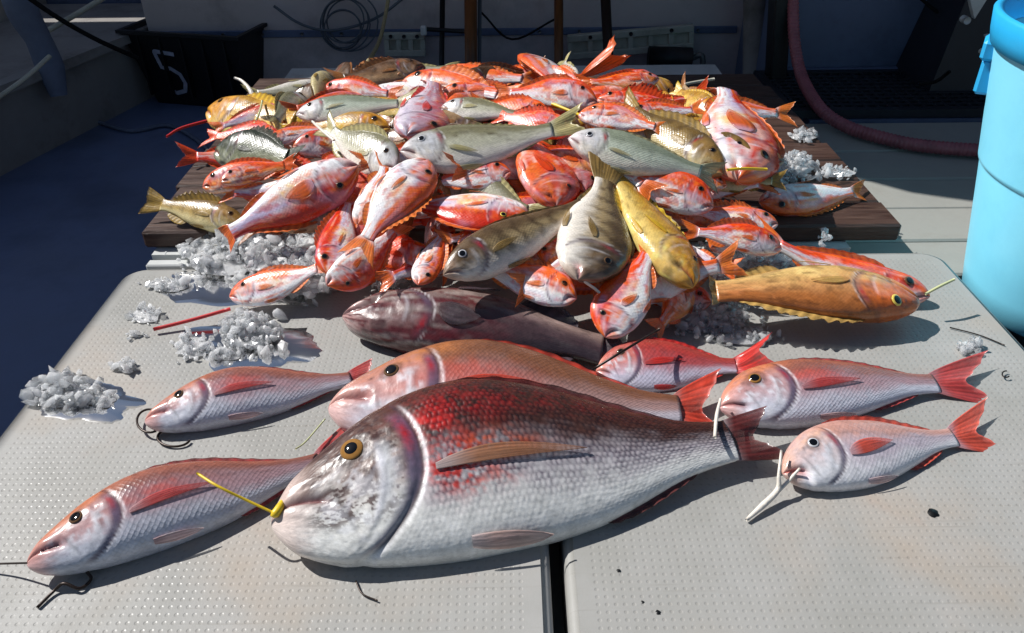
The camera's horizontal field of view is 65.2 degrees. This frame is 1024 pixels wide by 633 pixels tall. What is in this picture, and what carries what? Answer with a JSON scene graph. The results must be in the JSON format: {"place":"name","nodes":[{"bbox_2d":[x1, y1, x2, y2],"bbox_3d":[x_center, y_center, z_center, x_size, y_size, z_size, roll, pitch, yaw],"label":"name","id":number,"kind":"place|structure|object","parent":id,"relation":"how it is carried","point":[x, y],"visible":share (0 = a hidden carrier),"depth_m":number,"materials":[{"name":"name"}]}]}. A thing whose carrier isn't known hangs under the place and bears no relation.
{"place":"outdoors","nodes":[
{"label":"outdoors","id":0,"kind":"place"},
{"bbox_2d":[24,379,145,421],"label":"melt water","id":1,"kind":"structure","parent":0,"point":[111,413],"depth_m":1.31,"materials":[{"name":"liquid"}]},
{"bbox_2d":[19,365,116,414],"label":"crushed ice","id":2,"kind":"structure","parent":1,"relation":"on","point":[54,388],"depth_m":1.33,"materials":[{"name":"white ice"}]},
{"bbox_2d":[0,96,215,436],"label":"deck","id":3,"kind":"structure","parent":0,"point":[75,250],"depth_m":2.56,"materials":[{"name":"paint"}]},
{"bbox_2d":[0,3,154,175],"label":"gunwale","id":4,"kind":"object","parent":3,"relation":"on","point":[36,120],"visible":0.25,"depth_m":3.26,"materials":[{"name":"paint"}]},
{"bbox_2d":[0,25,148,93],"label":"gunwale rail","id":5,"kind":"object","parent":4,"relation":"on","point":[76,57],"visible":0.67,"depth_m":3.12,"materials":[{"name":"metal"}]},
{"bbox_2d":[1,0,67,96],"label":"cloth roll","id":6,"kind":"object","parent":5,"relation":"hanging from","point":[26,19],"visible":0.89,"depth_m":2.90,"materials":[{"name":"blue fabric"}]},
{"bbox_2d":[115,18,267,106],"bbox_3d":[-1.328,-1.186,3.525,0.568,0.420,0.448,7,35,12],"label":"basket","id":7,"kind":"object","parent":3,"relation":"on","point":[192,69],"visible":0.6,"depth_m":3.39,"materials":[{"name":"black plastic"}]},
{"bbox_2d":[141,0,742,78],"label":"bulkhead wall","id":8,"kind":"structure","parent":3,"relation":"on","point":[283,57],"depth_m":3.42,"materials":[{"name":"paint"}]},
{"bbox_2d":[383,32,425,56],"bbox_3d":[-0.457,-1.160,3.410,0.174,0.097,0.042,0,34,0],"label":"power outlet","id":9,"kind":"object","parent":8,"relation":"attached to","point":[404,44],"visible":0.94,"depth_m":3.41,"materials":[{"name":"plastic"}]},
{"bbox_2d":[160,26,736,37],"bbox_3d":[-0.272,-1.221,3.439,2.480,0.030,0.018,-1,34,0],"label":"panel strip","id":10,"kind":"object","parent":8,"relation":"attached to","point":[485,32],"visible":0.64,"depth_m":3.44,"materials":[{"name":"paint"}]},
{"bbox_2d":[567,24,693,59],"bbox_3d":[0.505,-1.169,3.410,0.534,0.102,0.042,-4,34,2],"label":"cream rail","id":11,"kind":"object","parent":8,"relation":"attached to","point":[627,41],"visible":0.91,"depth_m":3.41,"materials":[{"name":"plastic"}]},
{"bbox_2d":[549,542,563,632],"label":"hatch coaming","id":12,"kind":"object","parent":3,"relation":"on","point":[557,604],"depth_m":1.20,"materials":[{"name":"paint"}]},
{"bbox_2d":[0,269,552,632],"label":"hatch lid","id":13,"kind":"object","parent":12,"relation":"on","point":[251,573],"visible":0.4,"depth_m":1.07,"materials":[{"name":"plastic"}]},
{"bbox_2d":[27,428,344,575],"bbox_3d":[-0.425,0.246,1.119,0.455,0.073,0.132,-17,59,-26],"label":"sea bream","id":14,"kind":"object","parent":13,"relation":"on","point":[152,510],"visible":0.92,"depth_m":1.06,"materials":[{"name":"pink food"}]},
{"bbox_2d":[170,326,245,363],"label":"crushed ice","id":15,"kind":"structure","parent":13,"relation":"on","point":[187,346],"depth_m":1.43,"materials":[{"name":"ice"}]},
{"bbox_2d":[164,229,336,306],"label":"crushed ice","id":16,"kind":"structure","parent":13,"relation":"on","point":[254,253],"depth_m":1.65,"materials":[{"name":"white ice"}]},
{"bbox_2d":[218,158,358,253],"bbox_3d":[-0.440,-0.226,1.600,0.306,0.050,0.122,-29,81,-7],"label":"red fish","id":17,"kind":"object","parent":16,"relation":"on","point":[303,196],"visible":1,"depth_m":1.59},
{"bbox_2d":[145,358,371,432],"bbox_3d":[-0.406,0.121,1.315,0.370,0.062,0.107,-12,57,-19],"label":"sea bream","id":18,"kind":"object","parent":13,"relation":"on","point":[225,397],"visible":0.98,"depth_m":1.28,"materials":[{"name":"pink food"}]},
{"bbox_2d":[229,263,322,306],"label":"red fish","id":19,"kind":"object","parent":13,"relation":"on","point":[267,286],"visible":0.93,"depth_m":1.53},
{"bbox_2d":[294,232,410,291],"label":"crushed ice","id":20,"kind":"structure","parent":13,"relation":"on","point":[305,243],"depth_m":1.60,"materials":[{"name":"ice"}]},
{"bbox_2d":[325,224,414,291],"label":"red fish","id":21,"kind":"object","parent":20,"relation":"on","point":[350,270],"visible":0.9,"depth_m":1.49},
{"bbox_2d":[337,158,437,268],"bbox_3d":[-0.224,-0.207,1.510,0.113,0.042,0.292,25,56,9],"label":"red fish","id":22,"kind":"object","parent":21,"relation":"on","point":[403,191],"visible":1,"depth_m":1.51},
{"bbox_2d":[355,218,429,235],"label":"rockfish","id":23,"kind":"object","parent":20,"relation":"on","point":[359,229],"visible":0.07,"depth_m":1.62,"materials":[{"name":"red"}]},
{"bbox_2d":[402,188,440,235],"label":"rockfish","id":24,"kind":"object","parent":23,"relation":"on","point":[409,222],"visible":0.05,"depth_m":1.55,"materials":[{"name":"red"}]},
{"bbox_2d":[441,161,510,189],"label":"red fish","id":25,"kind":"object","parent":24,"relation":"on","point":[485,175],"visible":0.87,"depth_m":1.59},
{"bbox_2d":[342,286,626,363],"bbox_3d":[-0.056,0.030,1.433,0.518,0.083,0.177,6,59,8],"label":"dark grouper","id":26,"kind":"object","parent":13,"relation":"on","point":[404,321],"visible":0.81,"depth_m":1.41,"materials":[{"name":"food"}]},
{"bbox_2d":[411,223,456,284],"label":"red fish","id":27,"kind":"object","parent":26,"relation":"on","point":[430,262],"visible":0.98,"depth_m":1.48},
{"bbox_2d":[492,258,576,306],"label":"red fish","id":28,"kind":"object","parent":26,"relation":"on","point":[549,285],"visible":0.71,"depth_m":1.43},
{"bbox_2d":[443,193,581,280],"bbox_3d":[0.017,-0.145,1.462,0.338,0.048,0.096,-28,82,-21],"label":"striped fish","id":29,"kind":"object","parent":28,"relation":"on","point":[497,248],"visible":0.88,"depth_m":1.43},
{"bbox_2d":[590,244,656,338],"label":"red fish","id":30,"kind":"object","parent":26,"relation":"on","point":[620,305],"visible":0.98,"depth_m":1.40},
{"bbox_2d":[328,339,720,430],"bbox_3d":[0.032,0.124,1.270,0.635,0.096,0.210,0,54,-4],"label":"sea bream","id":31,"kind":"object","parent":13,"relation":"on","point":[356,400],"visible":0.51,"depth_m":1.26,"materials":[{"name":"pink food"}]},
{"bbox_2d":[271,376,784,567],"bbox_3d":[0.035,0.194,1.142,0.739,0.114,0.273,-8,56,-12],"label":"sea bream","id":32,"kind":"object","parent":13,"relation":"on","point":[463,469],"visible":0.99,"depth_m":1.08,"materials":[{"name":"silver"}]},
{"bbox_2d":[529,254,542,262],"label":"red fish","id":33,"kind":"object","parent":13,"relation":"on","point":[535,257],"visible":0.01,"depth_m":1.54},
{"bbox_2d":[457,230,473,243],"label":"red fish","id":34,"kind":"object","parent":33,"relation":"on","point":[464,234],"visible":0.19,"depth_m":1.51},
{"bbox_2d":[422,191,527,231],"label":"red fish","id":35,"kind":"object","parent":34,"relation":"on","point":[473,212],"visible":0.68,"depth_m":1.52},
{"bbox_2d":[436,123,458,193],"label":"rockfish","id":36,"kind":"object","parent":35,"relation":"on","point":[442,187],"visible":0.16,"depth_m":1.59,"materials":[{"name":"red"}]},
{"bbox_2d":[348,140,407,171],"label":"red fish","id":37,"kind":"object","parent":36,"relation":"on","point":[363,164],"visible":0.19,"depth_m":1.64},
{"bbox_2d":[394,79,449,139],"bbox_3d":[-0.175,-0.463,1.821,0.160,0.059,0.330,16,37,-5],"label":"sea bream","id":38,"kind":"object","parent":37,"relation":"on","point":[419,111],"visible":0.79,"depth_m":1.75,"materials":[{"name":"pink"}]},
{"bbox_2d":[517,192,537,204],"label":"red fish","id":39,"kind":"object","parent":33,"relation":"on","point":[525,198],"visible":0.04,"depth_m":1.57},
{"bbox_2d":[516,142,579,206],"bbox_3d":[0.064,-0.309,1.626,0.133,0.051,0.264,-1,49,-24],"label":"rockfish","id":40,"kind":"object","parent":39,"relation":"on","point":[547,176],"visible":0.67,"depth_m":1.57,"materials":[{"name":"red food"}]},
{"bbox_2d":[146,64,850,269],"bbox_3d":[-0.027,-0.448,2.339,1.525,0.150,1.410,-1,34,0],"label":"ledge","id":41,"kind":"object","parent":12,"relation":"on","point":[162,261],"visible":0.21,"depth_m":2.79,"materials":[{"name":"white plastic"}]},
{"bbox_2d":[142,74,900,246],"bbox_3d":[0.007,-0.477,2.205,1.686,0.042,1.086,-1,34,0],"label":"wooden board","id":42,"kind":"object","parent":41,"relation":"on","point":[871,217],"visible":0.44,"depth_m":1.85,"materials":[{"name":"brown wood"}]},
{"bbox_2d":[138,187,240,232],"bbox_3d":[-0.689,-0.234,1.754,0.265,0.086,0.049,14,-9,14],"label":"grouper","id":43,"kind":"object","parent":42,"relation":"on","point":[204,211],"visible":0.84,"depth_m":1.74,"materials":[{"name":"yellow"}]},
{"bbox_2d":[206,92,301,131],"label":"yellow fish","id":44,"kind":"object","parent":42,"relation":"on","point":[224,109],"visible":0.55,"depth_m":1.97},
{"bbox_2d":[271,153,310,177],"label":"rockfish","id":45,"kind":"object","parent":42,"relation":"on","point":[300,157],"visible":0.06,"depth_m":1.76,"materials":[{"name":"red"}]},
{"bbox_2d":[213,125,305,171],"bbox_3d":[-0.547,-0.362,1.751,0.255,0.053,0.120,11,77,26],"label":"rockfish","id":46,"kind":"object","parent":45,"relation":"on","point":[260,142],"visible":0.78,"depth_m":1.75,"materials":[{"name":"grey"}]},
{"bbox_2d":[295,72,399,97],"bbox_3d":[-0.442,-0.594,2.124,0.306,0.052,0.096,-2,73,8],"label":"rockfish","id":47,"kind":"object","parent":42,"relation":"on","point":[305,89],"visible":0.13,"depth_m":2.12,"materials":[{"name":"red"}]},
{"bbox_2d":[323,56,425,84],"bbox_3d":[-0.358,-0.639,2.110,0.267,0.045,0.100,-15,70,-15],"label":"rockfish","id":48,"kind":"object","parent":47,"relation":"on","point":[380,70],"visible":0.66,"depth_m":2.10,"materials":[{"name":"brown"}]},
{"bbox_2d":[505,122,551,144],"bbox_3d":[0.053,-0.377,1.767,0.270,0.086,0.035,30,4,25],"label":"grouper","id":49,"kind":"object","parent":42,"relation":"in","point":[549,142],"visible":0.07,"depth_m":1.75,"materials":[{"name":"orange"}]},
{"bbox_2d":[551,116,590,144],"bbox_3d":[0.117,-0.376,1.739,0.037,0.099,0.270,-26,14,40],"label":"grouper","id":50,"kind":"object","parent":49,"relation":"on","point":[574,121],"visible":0.1,"depth_m":1.77,"materials":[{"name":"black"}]},
{"bbox_2d":[491,103,565,139],"bbox_3d":[0.040,-0.423,1.718,0.192,0.029,0.081,18,72,21],"label":"rockfish","id":51,"kind":"object","parent":50,"relation":"on","point":[534,114],"visible":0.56,"depth_m":1.72,"materials":[{"name":"red"}]},
{"label":"yellow fish","id":52,"kind":"object","parent":49,"relation":"on","visible":0},
{"bbox_2d":[442,97,515,121],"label":"silver fish","id":53,"kind":"object","parent":52,"relation":"on","point":[475,109],"visible":0.85,"depth_m":1.77},
{"bbox_2d":[777,149,822,183],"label":"crushed ice","id":54,"kind":"structure","parent":42,"relation":"on","point":[796,163],"depth_m":1.94,"materials":[{"name":"ice"}]},
{"bbox_2d":[759,179,865,216],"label":"red fish","id":55,"kind":"object","parent":42,"relation":"on","point":[803,199],"visible":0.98,"depth_m":1.78},
{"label":"red fish","id":56,"kind":"object","parent":42,"relation":"in","visible":0},
{"bbox_2d":[278,88,363,110],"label":"red fish","id":57,"kind":"object","parent":56,"relation":"on","point":[320,94],"visible":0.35,"depth_m":1.95},
{"bbox_2d":[377,96,399,117],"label":"yellow fish","id":58,"kind":"object","parent":57,"relation":"on","point":[391,112],"visible":0.09,"depth_m":1.95},
{"bbox_2d":[379,79,411,97],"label":"red fish","id":59,"kind":"object","parent":58,"relation":"on","point":[406,88],"visible":0.23,"depth_m":2.00},
{"bbox_2d":[403,64,523,98],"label":"red fish","id":60,"kind":"object","parent":59,"relation":"on","point":[446,75],"visible":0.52,"depth_m":1.97},
{"bbox_2d":[558,253,1023,632],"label":"hatch lid","id":61,"kind":"object","parent":12,"relation":"on","point":[698,553],"visible":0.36,"depth_m":1.09,"materials":[{"name":"plastic"}]},
{"bbox_2d":[653,287,710,309],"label":"red fish","id":62,"kind":"object","parent":61,"relation":"on","point":[702,295],"visible":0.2,"depth_m":1.52},
{"bbox_2d":[692,245,744,278],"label":"red fish","id":63,"kind":"object","parent":62,"relation":"on","point":[705,254],"visible":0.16,"depth_m":1.53},
{"bbox_2d":[681,217,781,255],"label":"red fish","id":64,"kind":"object","parent":63,"relation":"on","point":[755,240],"visible":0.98,"depth_m":1.50},
{"label":"grouper","id":65,"kind":"object","parent":63,"relation":"on","visible":0},
{"bbox_2d":[623,172,713,215],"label":"red fish","id":66,"kind":"object","parent":65,"relation":"on","point":[685,193],"visible":0.73,"depth_m":1.57},
{"label":"red fish","id":67,"kind":"object","parent":65,"relation":"on","visible":0},
{"bbox_2d":[556,135,593,191],"bbox_3d":[0.136,-0.338,1.681,0.092,0.030,0.224,3,48,-21],"label":"rockfish","id":68,"kind":"object","parent":67,"relation":"on","point":[585,179],"visible":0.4,"depth_m":1.62,"materials":[{"name":"red"}]},
{"bbox_2d":[546,145,591,171],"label":"red fish","id":69,"kind":"object","parent":68,"relation":"on","point":[569,156],"visible":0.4,"depth_m":1.64},
{"bbox_2d":[442,141,549,181],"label":"red fish","id":70,"kind":"object","parent":69,"relation":"on","point":[460,172],"visible":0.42,"depth_m":1.62},
{"bbox_2d":[400,102,584,173],"bbox_3d":[-0.034,-0.355,1.626,0.388,0.048,0.121,-9,70,-5],"label":"silver fish","id":71,"kind":"object","parent":70,"relation":"on","point":[468,146],"visible":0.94,"depth_m":1.61},
{"bbox_2d":[596,332,773,391],"bbox_3d":[0.292,0.073,1.359,0.300,0.073,0.108,-1,56,-2],"label":"sea bream","id":72,"kind":"object","parent":61,"relation":"on","point":[653,364],"visible":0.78,"depth_m":1.35,"materials":[{"name":"red"}]},
{"bbox_2d":[665,299,784,346],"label":"crushed ice","id":73,"kind":"structure","parent":61,"relation":"on","point":[725,320],"depth_m":1.48,"materials":[{"name":"white ice"}]},
{"bbox_2d":[643,290,695,337],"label":"red fish","id":74,"kind":"object","parent":73,"relation":"on","point":[676,308],"visible":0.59,"depth_m":1.46},
{"bbox_2d":[632,238,748,304],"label":"red fish","id":75,"kind":"object","parent":74,"relation":"on","point":[663,290],"visible":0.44,"depth_m":1.47},
{"bbox_2d":[556,151,634,282],"bbox_3d":[0.170,-0.187,1.506,0.146,0.054,0.362,20,49,-4],"label":"striped fish","id":76,"kind":"object","parent":75,"relation":"on","point":[595,243],"visible":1,"depth_m":1.44},
{"bbox_2d":[614,176,699,288],"bbox_3d":[0.267,-0.175,1.528,0.124,0.062,0.342,-3,49,-30],"label":"yellow fish","id":77,"kind":"object","parent":75,"relation":"on","point":[657,234],"visible":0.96,"depth_m":1.47},
{"bbox_2d":[632,177,668,199],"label":"red fish","id":78,"kind":"object","parent":77,"relation":"on","point":[645,188],"visible":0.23,"depth_m":1.58},
{"bbox_2d":[568,128,727,192],"bbox_3d":[0.267,-0.315,1.598,0.323,0.092,0.048,16,-9,5],"label":"silver fish","id":79,"kind":"object","parent":78,"relation":"on","point":[627,153],"visible":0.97,"depth_m":1.59},
{"bbox_2d":[698,240,794,288],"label":"crushed ice","id":80,"kind":"structure","parent":61,"relation":"on","point":[777,261],"depth_m":1.62,"materials":[{"name":"ice"}]},
{"bbox_2d":[708,217,736,253],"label":"red fish","id":81,"kind":"object","parent":80,"relation":"on","point":[716,250],"visible":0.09,"depth_m":1.55},
{"bbox_2d":[664,199,758,227],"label":"red fish","id":82,"kind":"object","parent":81,"relation":"on","point":[699,221],"visible":0.12,"depth_m":1.63},
{"bbox_2d":[711,172,779,198],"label":"red fish","id":83,"kind":"object","parent":82,"relation":"on","point":[719,194],"visible":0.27,"depth_m":1.65},
{"bbox_2d":[721,170,786,192],"bbox_3d":[0.481,-0.285,1.652,0.177,0.065,0.024,3,-6,0],"label":"grouper","id":84,"kind":"object","parent":83,"relation":"on","point":[773,180],"visible":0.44,"depth_m":1.65,"materials":[{"name":"orange"}]},
{"bbox_2d":[624,85,724,177],"bbox_3d":[0.339,-0.393,1.718,0.109,0.057,0.335,-47,57,0],"label":"grouper","id":85,"kind":"object","parent":84,"relation":"on","point":[688,138],"visible":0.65,"depth_m":1.68,"materials":[{"name":"yellow"}]},
{"bbox_2d":[578,102,663,134],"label":"red fish","id":86,"kind":"object","parent":85,"relation":"on","point":[618,116],"visible":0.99,"depth_m":1.73},
{"bbox_2d":[678,199,777,228],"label":"red fish","id":87,"kind":"object","parent":81,"relation":"on","point":[726,209],"visible":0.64,"depth_m":1.59},
{"bbox_2d":[708,261,919,322],"bbox_3d":[0.558,-0.038,1.467,0.402,0.070,0.142,4,52,-3],"label":"grouper","id":88,"kind":"object","parent":61,"relation":"on","point":[829,293],"visible":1,"depth_m":1.44,"materials":[{"name":"orange food"}]},
{"bbox_2d":[754,212,929,302],"bbox_3d":[0.635,-0.100,1.565,0.366,0.046,0.108,19,78,5],"label":"red fish","id":89,"kind":"object","parent":61,"relation":"on","point":[918,288],"visible":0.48,"depth_m":1.56},
{"bbox_2d":[720,350,987,429],"bbox_3d":[0.578,0.122,1.306,0.512,0.067,0.146,-4,54,-9],"label":"sea bream","id":90,"kind":"object","parent":61,"relation":"on","point":[799,393],"visible":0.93,"depth_m":1.28,"materials":[{"name":"pink food"}]},
{"bbox_2d":[781,397,995,491],"bbox_3d":[0.578,0.193,1.200,0.403,0.055,0.118,-7,56,-14],"label":"sea bream","id":91,"kind":"object","parent":61,"relation":"on","point":[847,453],"visible":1,"depth_m":1.17,"materials":[{"name":"pink food"}]},
{"bbox_2d":[647,46,705,64],"bbox_3d":[0.692,-1.078,3.366,0.245,0.115,0.100,-1,34,0],"label":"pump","id":92,"kind":"object","parent":3,"relation":"on","point":[660,55],"visible":0.67,"depth_m":3.32,"materials":[{"name":"black plastic"}]},
{"bbox_2d":[743,0,765,73],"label":"wooden pole","id":93,"kind":"object","parent":3,"relation":"on","point":[753,14],"visible":0.41,"depth_m":3.18,"materials":[{"name":"paint"}]},
{"bbox_2d":[735,0,926,73],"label":"recess wall","id":94,"kind":"structure","parent":3,"relation":"on","point":[841,33],"depth_m":3.02,"materials":[{"name":"paint"}]},
{"bbox_2d":[801,117,982,123],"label":"side deck end","id":95,"kind":"structure","parent":3,"relation":"on","point":[907,120],"depth_m":2.69,"materials":[{"name":"paint"}]},
{"bbox_2d":[765,0,788,78],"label":"black plank","id":96,"kind":"object","parent":95,"relation":"on","point":[777,50],"visible":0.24,"depth_m":2.91,"materials":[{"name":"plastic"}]},
{"bbox_2d":[753,69,985,118],"bbox_3d":[1.422,-0.806,2.867,1.000,0.028,0.450,-1,34,0],"label":"deck grating","id":97,"kind":"object","parent":95,"relation":"on","point":[871,93],"visible":0.62,"depth_m":2.79,"materials":[{"name":"plastic"}]},
{"bbox_2d":[896,0,997,90],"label":"seat pedestal","id":98,"kind":"object","parent":97,"relation":"on","point":[941,42],"visible":0.44,"depth_m":2.82,"materials":[{"name":"plastic"}]},
{"bbox_2d":[805,122,981,279],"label":"side deck","id":99,"kind":"structure","parent":3,"relation":"on","point":[925,199],"depth_m":2.27,"materials":[{"name":"paint"}]},
{"bbox_2d":[787,0,978,156],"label":"hose","id":100,"kind":"object","parent":99,"relation":"on","point":[822,110],"visible":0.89,"depth_m":2.56,"materials":[{"name":"rubber"}]},
{"bbox_2d":[962,0,1023,336],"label":"bucket","id":101,"kind":"object","parent":99,"relation":"on","point":[993,275],"visible":0.89,"depth_m":1.57,"materials":[{"name":"teal plastic"}]},
{"bbox_2d":[175,141,221,167],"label":"rockfish","id":102,"kind":"object","parent":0,"point":[192,156],"visible":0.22,"depth_m":1.81,"materials":[{"name":"red"}]},
{"bbox_2d":[198,120,276,147],"bbox_3d":[-0.618,-0.415,1.832,0.220,0.030,0.090,10,69,19],"label":"rockfish","id":103,"kind":"object","parent":102,"relation":"on","point":[213,135],"visible":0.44,"depth_m":1.84,"materials":[{"name":"red"}]},
{"bbox_2d":[280,111,389,131],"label":"yellow fish","id":104,"kind":"object","parent":103,"relation":"on","point":[347,119],"visible":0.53,"depth_m":1.79},
{"bbox_2d":[296,87,417,122],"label":"silver fish","id":105,"kind":"object","parent":104,"relation":"on","point":[316,110],"visible":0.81,"depth_m":1.82},
{"bbox_2d":[160,271,317,306],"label":"melt water","id":106,"kind":"structure","parent":0,"point":[216,291],"depth_m":1.61,"materials":[{"name":"liquid"}]},
{"bbox_2d":[185,324,322,370],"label":"melt water","id":107,"kind":"structure","parent":0,"point":[303,346],"depth_m":1.44,"materials":[{"name":"liquid"}]},
{"bbox_2d":[210,306,287,360],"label":"crushed ice","id":108,"kind":"structure","parent":107,"relation":"on","point":[260,331],"depth_m":1.46,"materials":[{"name":"ice"}]},
{"bbox_2d":[700,87,784,185],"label":"red fish","id":109,"kind":"object","parent":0,"point":[727,110],"visible":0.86,"depth_m":1.69},
{"label":"red fish","id":110,"kind":"object","parent":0,"visible":0},
{"bbox_2d":[221,160,302,185],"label":"red fish","id":111,"kind":"object","parent":110,"relation":"on","point":[242,174],"visible":0.77,"depth_m":1.66},
{"bbox_2d":[202,152,298,192],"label":"red fish","id":112,"kind":"object","parent":111,"relation":"on","point":[266,168],"visible":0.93,"depth_m":1.68},
{"label":"rockfish","id":113,"kind":"object","parent":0,"visible":0},
{"bbox_2d":[313,193,357,273],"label":"red fish","id":114,"kind":"object","parent":113,"relation":"on","point":[334,234],"visible":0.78,"depth_m":1.54},
{"bbox_2d":[353,172,442,195],"bbox_3d":[-0.260,-0.286,1.653,0.269,0.037,0.099,-3,76,7],"label":"rockfish","id":115,"kind":"object","parent":113,"relation":"on","point":[362,182],"visible":0.14,"depth_m":1.64,"materials":[{"name":"red"}]},
{"bbox_2d":[312,108,399,174],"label":"silver fish","id":116,"kind":"object","parent":115,"relation":"on","point":[367,140],"visible":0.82,"depth_m":1.66},
{"label":"red fish","id":117,"kind":"object","parent":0,"visible":0},
{"bbox_2d":[493,73,596,110],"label":"red fish","id":118,"kind":"object","parent":117,"relation":"on","point":[565,90],"visible":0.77,"depth_m":1.82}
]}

